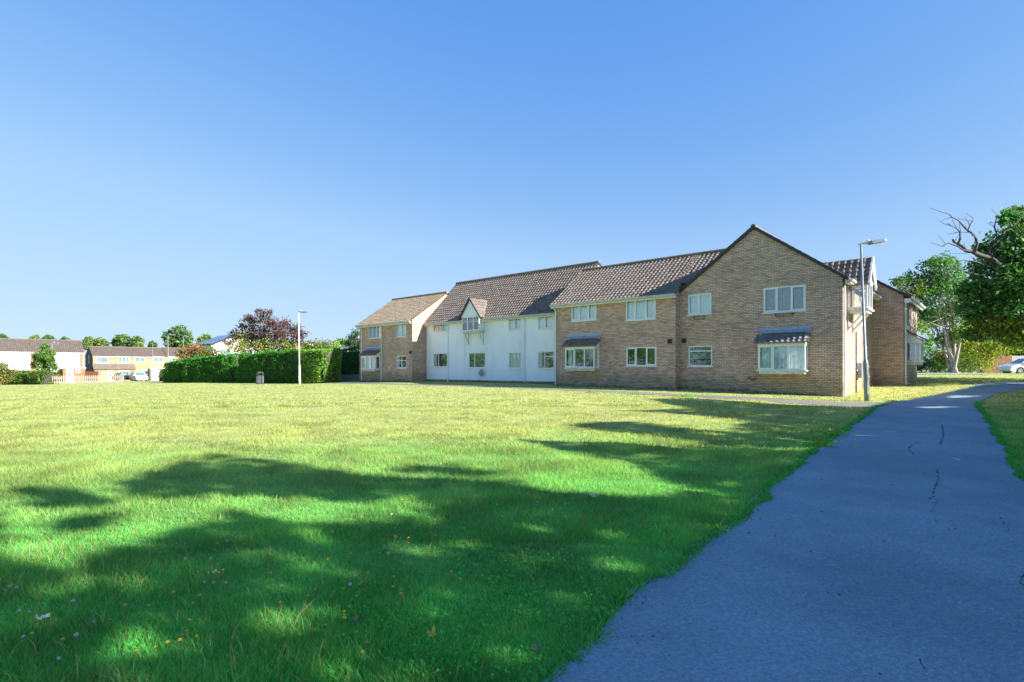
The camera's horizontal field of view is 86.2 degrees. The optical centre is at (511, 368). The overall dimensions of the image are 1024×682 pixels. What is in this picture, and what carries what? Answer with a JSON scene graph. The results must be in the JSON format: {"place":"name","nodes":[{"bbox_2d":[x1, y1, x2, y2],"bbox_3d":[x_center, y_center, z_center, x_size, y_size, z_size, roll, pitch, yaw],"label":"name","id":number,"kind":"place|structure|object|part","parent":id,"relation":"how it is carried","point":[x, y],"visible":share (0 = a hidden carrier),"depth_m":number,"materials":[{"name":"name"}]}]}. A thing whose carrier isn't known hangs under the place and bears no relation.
{"place":"outdoors","nodes":[
{"label":"outdoors","id":0,"kind":"place"},
{"bbox_2d":[3,381,161,383],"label":"close road","id":1,"kind":"structure","parent":0,"point":[140,381],"depth_m":78.33,"materials":[{"name":"grey asphalt"}]},
{"bbox_2d":[0,368,1023,681],"bbox_3d":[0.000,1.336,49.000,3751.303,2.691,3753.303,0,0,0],"label":"ground","id":2,"kind":"structure","parent":0,"point":[456,422],"depth_m":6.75,"materials":[{"name":"green plant"}]},
{"bbox_2d":[0,333,9,337],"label":"background tree","id":3,"kind":"object","parent":2,"relation":"on","point":[3,335],"visible":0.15,"depth_m":129.36,"materials":[{"name":"green plant"}]},
{"bbox_2d":[0,358,17,384],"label":"garden shrub","id":4,"kind":"object","parent":2,"relation":"on","point":[6,373],"visible":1,"depth_m":65.76,"materials":[{"name":"green plant"}]},
{"bbox_2d":[0,338,31,381],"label":"terraced house","id":5,"kind":"structure","parent":2,"relation":"on","point":[17,352],"depth_m":81.04,"materials":[{"name":"white paint"}]},
{"bbox_2d":[5,369,60,384],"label":"garden hedge","id":6,"kind":"object","parent":2,"relation":"on","point":[35,377],"visible":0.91,"depth_m":66.23,"materials":[{"name":"green plant"}]},
{"bbox_2d":[28,334,40,338],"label":"background tree","id":7,"kind":"object","parent":2,"relation":"on","point":[36,336],"visible":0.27,"depth_m":139.46,"materials":[{"name":"green plant"}]},
{"bbox_2d":[34,613,49,620],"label":"fallen leaf","id":8,"kind":"object","parent":2,"relation":"on","point":[44,616],"visible":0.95,"depth_m":2.89,"materials":[{"name":"white plant"}]},
{"bbox_2d":[28,342,62,371],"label":"garden tree","id":9,"kind":"object","parent":2,"relation":"on","point":[45,361],"visible":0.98,"depth_m":71.64,"materials":[{"name":"green plant"}]},
{"bbox_2d":[41,334,55,339],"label":"background tree","id":10,"kind":"object","parent":2,"relation":"on","point":[45,336],"visible":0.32,"depth_m":139.09,"materials":[{"name":"green plant"}]},
{"bbox_2d":[30,339,85,382],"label":"terraced house","id":11,"kind":"structure","parent":2,"relation":"on","point":[70,356],"depth_m":84.78,"materials":[{"name":"white paint"}]},
{"bbox_2d":[66,369,72,381],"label":"door","id":12,"kind":"structure","parent":11,"relation":"in","point":[69,372],"depth_m":83.84,"materials":[{"name":"white"}]},
{"bbox_2d":[52,375,74,383],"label":"picket fence","id":13,"kind":"object","parent":2,"relation":"on","point":[56,382],"visible":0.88,"depth_m":66.80,"materials":[{"name":"beige wood"}]},
{"bbox_2d":[82,336,95,349],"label":"background tree","id":14,"kind":"object","parent":2,"relation":"on","point":[88,341],"visible":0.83,"depth_m":133.91,"materials":[{"name":"green plant"}]},
{"bbox_2d":[85,371,97,380],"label":"board fence","id":15,"kind":"object","parent":2,"relation":"on","point":[90,373],"visible":0.46,"depth_m":87.99,"materials":[{"name":"brown wood"}]},
{"bbox_2d":[75,375,124,383],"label":"picket fence","id":16,"kind":"object","parent":2,"relation":"on","point":[100,377],"visible":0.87,"depth_m":69.11,"materials":[{"name":"beige wood"}]},
{"bbox_2d":[94,337,110,345],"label":"background tree","id":17,"kind":"object","parent":2,"relation":"on","point":[100,341],"visible":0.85,"depth_m":134.07,"materials":[{"name":"green plant"}]},
{"bbox_2d":[85,346,135,381],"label":"terraced house","id":18,"kind":"structure","parent":2,"relation":"on","point":[107,360],"depth_m":101.28,"materials":[{"name":"yellow paint"}]},
{"bbox_2d":[97,357,107,362],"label":"window","id":19,"kind":"structure","parent":18,"relation":"in","point":[99,360],"depth_m":99.95,"materials":[{"name":"white plastic"}]},
{"bbox_2d":[107,371,112,380],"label":"door","id":20,"kind":"structure","parent":18,"relation":"in","point":[110,373],"depth_m":99.83,"materials":[{"name":"white"}]},
{"bbox_2d":[118,358,128,362],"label":"window","id":21,"kind":"structure","parent":18,"relation":"in","point":[120,360],"depth_m":102.22,"materials":[{"name":"white plastic"}]},
{"bbox_2d":[109,334,132,346],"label":"background tree","id":22,"kind":"object","parent":2,"relation":"on","point":[120,340],"visible":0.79,"depth_m":128.73,"materials":[{"name":"green plant"}]},
{"bbox_2d":[112,372,138,380],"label":"parked car","id":23,"kind":"object","parent":2,"relation":"on","point":[127,374],"visible":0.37,"depth_m":93.98,"materials":[{"name":"silver paint"}]},
{"bbox_2d":[128,336,145,346],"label":"background tree","id":24,"kind":"object","parent":2,"relation":"on","point":[136,341],"visible":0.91,"depth_m":128.95,"materials":[{"name":"green plant"}]},
{"bbox_2d":[129,372,147,380],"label":"parked car","id":25,"kind":"object","parent":2,"relation":"on","point":[136,376],"visible":1,"depth_m":92.14,"materials":[{"name":"white paint"}]},
{"bbox_2d":[126,347,166,380],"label":"terraced house","id":26,"kind":"structure","parent":2,"relation":"on","point":[141,358],"depth_m":105.12,"materials":[{"name":"yellow paint"}]},
{"bbox_2d":[134,358,144,361],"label":"window","id":27,"kind":"structure","parent":26,"relation":"in","point":[135,359],"depth_m":104.01,"materials":[{"name":"white plastic"}]},
{"bbox_2d":[138,370,147,375],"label":"window","id":28,"kind":"structure","parent":26,"relation":"in","point":[145,371],"depth_m":104.70,"materials":[{"name":"white plastic"}]},
{"bbox_2d":[153,356,163,361],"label":"window","id":29,"kind":"structure","parent":26,"relation":"in","point":[154,359],"depth_m":106.22,"materials":[{"name":"white plastic"}]},
{"bbox_2d":[147,340,157,346],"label":"background tree","id":30,"kind":"object","parent":2,"relation":"on","point":[149,344],"visible":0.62,"depth_m":134.24,"materials":[{"name":"green plant"}]},
{"bbox_2d":[152,342,157,380],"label":"street lamp","id":31,"kind":"object","parent":2,"relation":"on","point":[152,359],"visible":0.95,"depth_m":94.97,"materials":[{"name":"metal"}]},
{"bbox_2d":[161,360,182,382],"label":"conifer hedge","id":32,"kind":"object","parent":2,"relation":"on","point":[171,373],"visible":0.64,"depth_m":59.89,"materials":[{"name":"green plant"}]},
{"bbox_2d":[160,323,194,347],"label":"background tree","id":33,"kind":"object","parent":2,"relation":"on","point":[176,339],"visible":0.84,"depth_m":118.31,"materials":[{"name":"green plant"}]},
{"bbox_2d":[162,347,192,362],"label":"terraced house","id":34,"kind":"structure","parent":2,"relation":"on","point":[171,350],"depth_m":111.51,"materials":[{"name":"white brick"}]},
{"bbox_2d":[172,341,226,359],"bbox_3d":[-35.439,-0.761,62.049,6.233,4.899,3.492,0,0,0],"label":"flowering shrub","id":35,"kind":"object","parent":2,"relation":"on","point":[197,351],"visible":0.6,"depth_m":61.73,"materials":[{"name":"brown plant"}]},
{"bbox_2d":[195,333,213,343],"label":"background tree","id":36,"kind":"object","parent":2,"relation":"on","point":[204,337],"visible":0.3,"depth_m":114.05,"materials":[{"name":"green plant"}]},
{"bbox_2d":[180,352,244,382],"bbox_3d":[-31.199,0.018,57.302,9.454,3.349,2.469,0,0,29],"label":"conifer hedge","id":37,"kind":"object","parent":2,"relation":"on","point":[220,368],"visible":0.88,"depth_m":56.32,"materials":[{"name":"green plant"}]},
{"bbox_2d":[195,335,254,354],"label":"solar house","id":38,"kind":"structure","parent":2,"relation":"on","point":[215,342],"depth_m":73.48,"materials":[{"name":"grey tile"}]},
{"bbox_2d":[220,348,230,354],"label":"window","id":39,"kind":"structure","parent":38,"relation":"in","point":[224,349],"depth_m":72.91,"materials":[{"name":"white plastic"}]},
{"bbox_2d":[252,371,263,384],"bbox_3d":[-21.896,0.863,47.500,0.900,1.220,0.900,0,0,0],"label":"litter bin","id":40,"kind":"object","parent":2,"relation":"on","point":[260,379],"visible":0.94,"depth_m":47.28,"materials":[{"name":"grey plastic"}]},
{"bbox_2d":[218,307,311,354],"bbox_3d":[-27.385,-2.604,60.856,10.594,8.394,5.481,0,0,0],"label":"purple maple","id":41,"kind":"object","parent":2,"relation":"on","point":[258,341],"visible":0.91,"depth_m":60.36,"materials":[{"name":"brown plant"}]},
{"bbox_2d":[235,348,315,383],"bbox_3d":[-22.083,-0.149,50.983,10.306,3.392,2.498,0,0,33],"label":"conifer hedge","id":42,"kind":"object","parent":2,"relation":"on","point":[280,366],"visible":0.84,"depth_m":50.10,"materials":[{"name":"green plant"}]},
{"bbox_2d":[298,310,307,383],"bbox_3d":[-17.257,-1.672,45.066,0.812,6.224,0.300,0,0,6],"label":"street lamp","id":43,"kind":"object","parent":2,"relation":"on","point":[299,369],"visible":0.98,"depth_m":45.06,"materials":[{"name":"grey metal"}]},
{"bbox_2d":[298,337,340,349],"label":"garden shrub","id":44,"kind":"object","parent":2,"relation":"on","point":[317,345],"visible":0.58,"depth_m":59.54,"materials":[{"name":"green plant"}]},
{"bbox_2d":[298,346,342,383],"bbox_3d":[-16.455,-0.244,47.060,3.435,3.355,2.734,0,0,29],"label":"conifer hedge","id":45,"kind":"object","parent":2,"relation":"on","point":[320,366],"visible":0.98,"depth_m":46.27,"materials":[{"name":"green plant"}]},
{"bbox_2d":[332,338,347,348],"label":"garden shrub","id":46,"kind":"object","parent":2,"relation":"on","point":[343,342],"visible":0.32,"depth_m":75.22,"materials":[{"name":"green plant"}]},
{"bbox_2d":[334,346,359,380],"bbox_3d":[-15.298,-0.364,51.012,3.399,3.483,2.156,0,0,0],"label":"conifer hedge","id":47,"kind":"object","parent":2,"relation":"on","point":[350,362],"visible":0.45,"depth_m":50.35,"materials":[{"name":"green plant"}]},
{"bbox_2d":[338,374,359,381],"bbox_3d":[-14.817,0.921,49.114,2.682,0.795,0.056,0,0,13],"label":"paling fence","id":48,"kind":"object","parent":2,"relation":"on","point":[355,379],"visible":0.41,"depth_m":49.02,"materials":[{"name":"brown metal"}]},
{"bbox_2d":[344,328,359,351],"bbox_3d":[-17.889,-1.889,62.316,2.648,6.481,3.152,0,0,0],"label":"garden conifer","id":49,"kind":"object","parent":2,"relation":"on","point":[354,341],"visible":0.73,"depth_m":61.79,"materials":[{"name":"green plant"}]},
{"bbox_2d":[355,291,477,381],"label":"brick house","id":50,"kind":"structure","parent":2,"relation":"on","point":[393,339],"depth_m":43.43,"materials":[{"name":"brown brick"}]},
{"bbox_2d":[359,346,380,371],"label":"bay window","id":51,"kind":"structure","parent":50,"relation":"in","point":[370,357],"depth_m":44.39,"materials":[{"name":"white plastic"}]},
{"bbox_2d":[368,326,380,338],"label":"window","id":52,"kind":"structure","parent":50,"relation":"in","point":[375,331],"depth_m":44.89,"materials":[{"name":"white plastic"}]},
{"bbox_2d":[396,324,405,337],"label":"window","id":53,"kind":"structure","parent":50,"relation":"in","point":[401,329],"depth_m":42.37,"materials":[{"name":"white plastic"}]},
{"bbox_2d":[397,356,405,367],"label":"window","id":54,"kind":"structure","parent":50,"relation":"in","point":[398,357],"depth_m":42.56,"materials":[{"name":"white plastic"}]},
{"bbox_2d":[426,625,436,638],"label":"fallen leaf","id":55,"kind":"object","parent":2,"relation":"on","point":[432,631],"visible":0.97,"depth_m":2.72,"materials":[{"name":"plant"}]},
{"bbox_2d":[332,544,635,681],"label":"clover","id":56,"kind":"object","parent":2,"relation":"on","point":[480,639],"visible":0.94,"depth_m":2.96,"materials":[{"name":"green plant"}]},
{"bbox_2d":[423,261,600,383],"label":"white house","id":57,"kind":"structure","parent":2,"relation":"on","point":[509,337],"depth_m":38.09,"materials":[{"name":"white paint"}]},
{"bbox_2d":[432,325,446,332],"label":"window","id":58,"kind":"structure","parent":57,"relation":"in","point":[438,328],"depth_m":41.64,"materials":[{"name":"white glass"}]},
{"bbox_2d":[432,353,446,367],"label":"window","id":59,"kind":"structure","parent":57,"relation":"in","point":[434,354],"depth_m":41.90,"materials":[{"name":"white plastic"}]},
{"bbox_2d":[459,297,487,344],"bbox_3d":[-1.986,-3.327,39.557,2.219,3.349,3.140,0,0,41],"label":"oriel window","id":60,"kind":"structure","parent":57,"relation":"in","point":[474,307],"depth_m":38.52,"materials":[{"name":"white plastic"}]},
{"bbox_2d":[469,352,484,367],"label":"window","id":61,"kind":"structure","parent":57,"relation":"in","point":[477,359],"depth_m":39.02,"materials":[{"name":"glass"}]},
{"bbox_2d":[509,319,520,330],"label":"window","id":62,"kind":"structure","parent":57,"relation":"in","point":[514,324],"depth_m":36.51,"materials":[{"name":"glass"}]},
{"bbox_2d":[508,352,521,368],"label":"window","id":63,"kind":"structure","parent":57,"relation":"in","point":[514,357],"depth_m":36.51,"materials":[{"name":"white plastic"}]},
{"bbox_2d":[537,316,552,329],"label":"window","id":64,"kind":"structure","parent":57,"relation":"in","point":[544,323],"depth_m":34.84,"materials":[{"name":"white plastic"}]},
{"bbox_2d":[538,351,553,368],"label":"window","id":65,"kind":"structure","parent":57,"relation":"in","point":[539,353],"depth_m":34.83,"materials":[{"name":"white plastic"}]},
{"bbox_2d":[530,643,541,649],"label":"fallen leaf","id":66,"kind":"object","parent":2,"relation":"on","point":[535,647],"visible":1,"depth_m":2.58,"materials":[{"name":"plant"}]},
{"bbox_2d":[359,379,832,396],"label":"wall foot weeds","id":67,"kind":"object","parent":2,"relation":"on","point":[606,387],"depth_m":29.59,"materials":[{"name":"green plant"}]},
{"bbox_2d":[549,248,725,389],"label":"brick house","id":68,"kind":"structure","parent":2,"relation":"on","point":[621,321],"depth_m":29.79,"materials":[{"name":"brown brick"}]},
{"bbox_2d":[561,333,600,370],"bbox_3d":[3.871,-0.900,30.734,2.297,2.123,0.706,0,0,41],"label":"bay window","id":69,"kind":"structure","parent":68,"relation":"in","point":[592,344],"depth_m":30.62,"materials":[{"name":"white plastic"}]},
{"bbox_2d":[570,305,596,321],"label":"window","id":70,"kind":"structure","parent":68,"relation":"in","point":[580,313],"depth_m":31.18,"materials":[{"name":"white plastic"}]},
{"bbox_2d":[624,299,655,321],"bbox_3d":[6.758,-3.100,28.714,1.839,1.188,0.187,0,0,41],"label":"window","id":71,"kind":"structure","parent":68,"relation":"in","point":[646,309],"depth_m":28.77,"materials":[{"name":"white plastic"}]},
{"bbox_2d":[625,347,656,366],"bbox_3d":[6.777,-0.602,28.669,1.863,1.035,0.150,0,0,41],"label":"window","id":72,"kind":"structure","parent":68,"relation":"in","point":[627,365],"depth_m":28.65,"materials":[{"name":"white plastic"}]},
{"bbox_2d":[674,393,695,397],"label":"weed plant","id":73,"kind":"object","parent":2,"relation":"on","point":[686,395],"visible":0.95,"depth_m":22.59,"materials":[{"name":"green plant"}]},
{"bbox_2d":[623,493,760,597],"bbox_3d":[1.851,1.363,4.725,0.095,0.075,3.956,0,0,37],"label":"path edging","id":74,"kind":"object","parent":2,"relation":"on","point":[756,496],"visible":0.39,"depth_m":4.10,"materials":[{"name":"concrete"}]},
{"bbox_2d":[679,224,881,396],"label":"brick house","id":75,"kind":"structure","parent":2,"relation":"on","point":[762,310],"depth_m":24.89,"materials":[{"name":"brown brick"}]},
{"bbox_2d":[687,293,711,315],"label":"window","id":76,"kind":"structure","parent":75,"relation":"in","point":[698,304],"depth_m":27.15,"materials":[{"name":"white plastic"}]},
{"bbox_2d":[687,345,712,366],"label":"window","id":77,"kind":"structure","parent":75,"relation":"in","point":[697,352],"depth_m":27.19,"materials":[{"name":"white plastic"}]},
{"bbox_2d":[753,326,810,374],"bbox_3d":[11.968,-0.792,24.245,2.249,2.134,0.706,0,0,41],"label":"bay window","id":78,"kind":"structure","parent":75,"relation":"in","point":[781,354],"depth_m":24.23,"materials":[{"name":"white plastic"}]},
{"bbox_2d":[762,284,806,313],"bbox_3d":[12.250,-3.089,24.578,1.872,1.185,0.264,0,0,41],"label":"window","id":79,"kind":"structure","parent":75,"relation":"in","point":[784,299],"depth_m":24.66,"materials":[{"name":"white plastic"}]},
{"bbox_2d":[824,256,876,332],"bbox_3d":[14.315,-3.210,24.711,3.440,3.280,1.805,0,0,41],"label":"oriel window","id":80,"kind":"structure","parent":75,"relation":"in","point":[851,268],"depth_m":23.69,"materials":[{"name":"white plastic"}]},
{"bbox_2d":[857,344,858,370],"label":"window","id":81,"kind":"structure","parent":75,"relation":"in","point":[857,344],"depth_m":25.81,"materials":[{"name":"white plastic"}]},
{"bbox_2d":[542,381,1023,681],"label":"footpath","id":82,"kind":"structure","parent":2,"relation":"on","point":[801,625],"depth_m":3.45,"materials":[{"name":"asphalt"}]},
{"bbox_2d":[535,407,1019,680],"bbox_3d":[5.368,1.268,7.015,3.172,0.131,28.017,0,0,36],"label":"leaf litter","id":83,"kind":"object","parent":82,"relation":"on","point":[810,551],"visible":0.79,"depth_m":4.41,"materials":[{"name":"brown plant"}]},
{"bbox_2d":[909,401,1023,668],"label":"tarmac cracks","id":84,"kind":"object","parent":82,"relation":"on","point":[938,499],"visible":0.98,"depth_m":5.80,"materials":[{"name":"black asphalt"}]},
{"bbox_2d":[801,437,857,447],"bbox_3d":[5.256,1.265,9.240,0.870,0.207,0.519,0,0,0],"label":"weed plant","id":85,"kind":"object","parent":2,"relation":"on","point":[818,442],"visible":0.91,"depth_m":9.18,"materials":[{"name":"green plant"}]},
{"bbox_2d":[806,427,852,436],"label":"weed plant","id":86,"kind":"object","parent":2,"relation":"on","point":[838,434],"visible":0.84,"depth_m":10.68,"materials":[{"name":"green plant"}]},
{"bbox_2d":[858,238,886,400],"bbox_3d":[13.433,-1.733,20.385,0.954,6.171,0.300,0,0,6],"label":"street lamp","id":87,"kind":"object","parent":2,"relation":"on","point":[866,370],"visible":0.97,"depth_m":20.38,"materials":[{"name":"metal"}]},
{"bbox_2d":[840,260,927,385],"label":"brick house","id":88,"kind":"structure","parent":2,"relation":"on","point":[898,350],"depth_m":28.38,"materials":[{"name":"brown brick"}]},
{"bbox_2d":[911,307,914,327],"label":"window","id":89,"kind":"structure","parent":88,"relation":"in","point":[911,307],"depth_m":30.95,"materials":[{"name":"white plastic"}]},
{"bbox_2d":[907,327,927,364],"bbox_3d":[21.345,-1.180,28.807,0.851,2.020,1.770,0,0,41],"label":"bay window","id":90,"kind":"structure","parent":88,"relation":"in","point":[911,339],"depth_m":28.38,"materials":[{"name":"white plastic"}]},
{"bbox_2d":[888,250,985,372],"bbox_3d":[30.693,-4.029,40.229,7.934,9.034,4.635,0,0,0],"label":"ash tree","id":91,"kind":"object","parent":2,"relation":"on","point":[941,311],"visible":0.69,"depth_m":39.51,"materials":[{"name":"green plant"}]},
{"bbox_2d":[917,346,963,372],"bbox_3d":[32.445,-0.420,41.853,4.932,2.899,3.060,0,0,-19],"label":"laurel bush","id":92,"kind":"object","parent":2,"relation":"on","point":[939,355],"visible":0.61,"depth_m":41.69,"materials":[{"name":"green plant"}]},
{"bbox_2d":[917,373,1017,374],"bbox_3d":[39.651,0.417,41.786,26.556,0.180,6.299,0,0,-14],"label":"parking court","id":93,"kind":"object","parent":2,"relation":"on","point":[956,373],"visible":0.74,"depth_m":38.00,"materials":[{"name":"concrete"}]},
{"bbox_2d":[946,320,994,372],"bbox_3d":[50.820,-2.702,60.313,6.282,6.670,5.308,0,0,0],"label":"background tree","id":94,"kind":"object","parent":2,"relation":"on","point":[972,345],"visible":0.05,"depth_m":59.53,"materials":[{"name":"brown plant"}]},
{"bbox_2d":[930,203,1023,351],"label":"sycamore tree","id":95,"kind":"object","parent":2,"relation":"on","point":[999,294],"visible":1,"depth_m":25.40,"materials":[{"name":"green plant"}]},
{"bbox_2d":[957,337,1017,372],"bbox_3d":[37.474,-1.013,43.604,6.029,3.718,3.868,0,0,0],"label":"golden bush","id":96,"kind":"object","parent":2,"relation":"on","point":[970,352],"visible":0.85,"depth_m":43.49,"materials":[{"name":"yellow plant"}]},
{"bbox_2d":[980,356,1010,372],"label":"wall","id":97,"kind":"structure","parent":2,"relation":"on","point":[1006,359],"depth_m":54.99,"materials":[{"name":"brown brick"}]},
{"bbox_2d":[996,342,1023,355],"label":"background tree","id":98,"kind":"object","parent":2,"relation":"on","point":[1019,352],"visible":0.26,"depth_m":63.34,"materials":[{"name":"green plant"}]},
{"bbox_2d":[997,358,1023,372],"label":"parked car","id":99,"kind":"object","parent":2,"relation":"on","point":[1016,366],"visible":0.96,"depth_m":49.78,"materials":[{"name":"silver metal"}]},
{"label":"windows","id":100,"kind":"part","parent":99,"relation":"part of","materials":[{"name":"teal glass"}]},
{"bbox_2d":[1011,355,1023,372],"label":"board fence","id":101,"kind":"object","parent":2,"relation":"on","point":[1013,358],"visible":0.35,"depth_m":55.06,"materials":[{"name":"wood"}]},
{"bbox_2d":[0,0,1023,366],"label":"sky","id":102,"kind":"structure","parent":0,"point":[200,165],"materials":[{"name":"blue"}]},
{"bbox_2d":[333,382,893,406],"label":"side path","id":103,"kind":"structure","parent":0,"point":[864,404],"depth_m":22.54,"materials":[{"name":"grey concrete"}]}
]}

